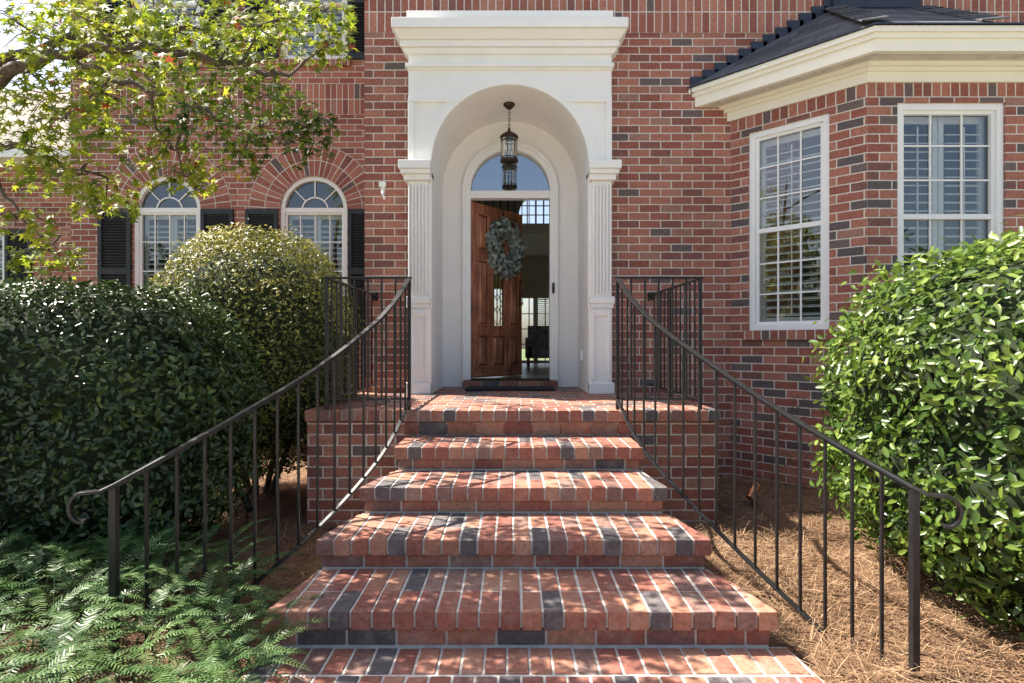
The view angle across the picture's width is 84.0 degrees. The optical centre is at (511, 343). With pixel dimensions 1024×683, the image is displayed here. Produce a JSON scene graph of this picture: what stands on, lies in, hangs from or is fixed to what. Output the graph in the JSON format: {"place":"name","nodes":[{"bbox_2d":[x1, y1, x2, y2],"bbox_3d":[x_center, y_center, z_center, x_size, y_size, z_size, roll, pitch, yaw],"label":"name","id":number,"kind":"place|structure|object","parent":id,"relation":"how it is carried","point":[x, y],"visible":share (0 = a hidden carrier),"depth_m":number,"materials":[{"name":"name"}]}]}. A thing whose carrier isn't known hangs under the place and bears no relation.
{"place":"outdoors","nodes":[
{"label":"outdoors","id":0,"kind":"place"},
{"bbox_2d":[0,0,548,348],"label":"sky","id":1,"kind":"structure","parent":0,"point":[4,39],"materials":[{"name":"white"}]},
{"bbox_2d":[263,349,548,646],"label":"ground","id":2,"kind":"structure","parent":0,"point":[523,354],"depth_m":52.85,"materials":[{"name":"green plant"}]},
{"bbox_2d":[0,0,358,279],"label":"maple tree","id":3,"kind":"object","parent":2,"relation":"on","point":[36,58],"visible":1,"depth_m":3.18,"materials":[{"name":"green plant"}]},
{"bbox_2d":[66,277,411,668],"bbox_3d":[-1.188,0.520,3.973,0.843,2.080,3.492,0,0,7],"label":"metal railing","id":4,"kind":"object","parent":2,"relation":"on","point":[113,489],"visible":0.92,"depth_m":3.18,"materials":[{"name":"metal"}]},
{"bbox_2d":[0,0,1023,494],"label":"brick walls","id":5,"kind":"structure","parent":2,"relation":"on","point":[680,196],"depth_m":5.75,"materials":[{"name":"red brick"}]},
{"bbox_2d":[0,89,70,164],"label":"roof","id":6,"kind":"structure","parent":5,"relation":"on","point":[7,155],"depth_m":9.97,"materials":[{"name":"white"}]},
{"bbox_2d":[4,0,364,332],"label":"shutters","id":7,"kind":"object","parent":5,"relation":"attached to","point":[115,245],"visible":0.3,"depth_m":7.77,"materials":[{"name":"black paint"}]},
{"bbox_2d":[379,181,385,199],"bbox_3d":[-1.294,-1.528,5.698,0.071,0.184,0.099,0,0,0],"label":"motion sensor","id":8,"kind":"object","parent":5,"relation":"attached to","point":[382,184],"visible":1,"depth_m":5.68,"materials":[{"name":"white paint"}]},
{"bbox_2d":[0,0,1002,333],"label":"windows","id":9,"kind":"structure","parent":5,"relation":"attached to","point":[950,172],"depth_m":5.44,"materials":[{"name":"white paint"}]},
{"bbox_2d":[391,10,628,393],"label":"portico","id":10,"kind":"structure","parent":5,"relation":"on","point":[548,73],"depth_m":5.60,"materials":[{"name":"white paint"}]},
{"bbox_2d":[500,102,517,166],"bbox_3d":[-0.030,-2.203,6.020,0.196,0.665,0.196,0,0,0],"label":"hanging lantern","id":11,"kind":"object","parent":10,"relation":"hanging from","point":[509,135],"visible":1,"depth_m":5.97,"materials":[{"name":"brown metal"}]},
{"bbox_2d":[472,154,548,377],"bbox_3d":[0.480,-1.840,9.475,3.840,4.500,5.950,0,0,0],"label":"foyer","id":12,"kind":"object","parent":5,"relation":"on","point":[522,174],"visible":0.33,"depth_m":12.30,"materials":[{"name":"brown wood"}]},
{"bbox_2d":[463,141,582,380],"bbox_3d":[0.150,-0.932,6.468,1.413,2.715,0.498,0,0,18],"label":"door frame","id":13,"kind":"object","parent":5,"relation":"on","point":[487,154],"visible":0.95,"depth_m":6.45,"materials":[{"name":"white paint"}]},
{"bbox_2d":[471,201,522,377],"bbox_3d":[-0.158,-0.625,6.903,0.119,2.040,0.920,0,0,40],"label":"front door","id":14,"kind":"structure","parent":13,"relation":"attached to","point":[496,350],"depth_m":6.80,"materials":[{"name":"brown wood"}]},
{"bbox_2d":[484,217,527,280],"bbox_3d":[-0.066,-1.210,6.906,0.237,0.877,0.687,0,0,38],"label":"wreath","id":15,"kind":"object","parent":14,"relation":"attached to","point":[507,267],"visible":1,"depth_m":6.83,"materials":[{"name":"green plant"}]},
{"bbox_2d":[687,0,1023,121],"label":"bay eave and roof","id":16,"kind":"object","parent":5,"relation":"attached to","point":[962,46],"visible":1,"depth_m":4.91,"materials":[{"name":"beige paint"}]},
{"bbox_2d":[0,441,1023,682],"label":"pine straw","id":17,"kind":"object","parent":2,"relation":"on","point":[973,646],"visible":0.32,"depth_m":3.01,"materials":[{"name":"brown plant"}]},
{"bbox_2d":[0,270,277,579],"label":"camellia hedge","id":18,"kind":"object","parent":17,"relation":"on","point":[98,390],"visible":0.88,"depth_m":3.19,"materials":[{"name":"green plant"}]},
{"bbox_2d":[0,510,339,682],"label":"plum yew","id":19,"kind":"object","parent":17,"relation":"on","point":[58,650],"visible":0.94,"depth_m":2.36,"materials":[{"name":"green plant"}]},
{"bbox_2d":[239,493,252,521],"bbox_3d":[-2.017,1.271,4.312,0.151,0.278,0.080,0,0,45],"label":"landscape spotlight","id":20,"kind":"object","parent":17,"relation":"on","point":[248,501],"visible":0.56,"depth_m":4.29,"materials":[{"name":"metal"}]},
{"bbox_2d":[139,218,364,500],"bbox_3d":[-2.226,0.163,4.963,1.808,2.412,1.740,0,0,0],"label":"holly bush","id":21,"kind":"object","parent":17,"relation":"on","point":[275,300],"visible":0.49,"depth_m":4.49,"materials":[{"name":"green plant"}]},
{"bbox_2d":[746,482,760,509],"bbox_3d":[1.967,1.271,4.632,0.151,0.278,0.080,0,0,-45],"label":"landscape spotlight","id":22,"kind":"object","parent":17,"relation":"on","point":[750,495],"visible":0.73,"depth_m":4.61,"materials":[{"name":"metal"}]},
{"bbox_2d":[771,396,823,501],"bbox_3d":[2.440,0.905,4.856,0.447,0.911,0.017,0,0,0],"label":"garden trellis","id":23,"kind":"object","parent":17,"relation":"on","point":[797,440],"visible":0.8,"depth_m":4.86,"materials":[{"name":"black metal"}]},
{"bbox_2d":[802,215,1023,639],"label":"camellia bush","id":24,"kind":"object","parent":17,"relation":"on","point":[932,371],"visible":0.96,"depth_m":2.65,"materials":[{"name":"green plant"}]},
{"bbox_2d":[221,647,824,682],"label":"brick walkway","id":25,"kind":"structure","parent":2,"relation":"on","point":[549,664],"depth_m":2.32,"materials":[{"name":"red brick"}]},
{"bbox_2d":[614,277,963,678],"bbox_3d":[1.188,0.520,3.928,0.794,2.080,3.597,0,0,-5],"label":"metal railing","id":26,"kind":"object","parent":2,"relation":"on","point":[914,492],"visible":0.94,"depth_m":3.05,"materials":[{"name":"metal"}]},
{"bbox_2d":[265,381,777,646],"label":"brick steps","id":27,"kind":"structure","parent":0,"point":[508,518],"depth_m":3.02,"materials":[{"name":"red brick"}]},
{"bbox_2d":[465,386,554,390],"bbox_3d":[-0.020,0.478,6.125,0.940,0.020,0.410,0,0,0],"label":"doormat","id":28,"kind":"object","parent":27,"relation":"on","point":[510,388],"visible":1,"depth_m":5.95,"materials":[{"name":"rubber"}]}
]}

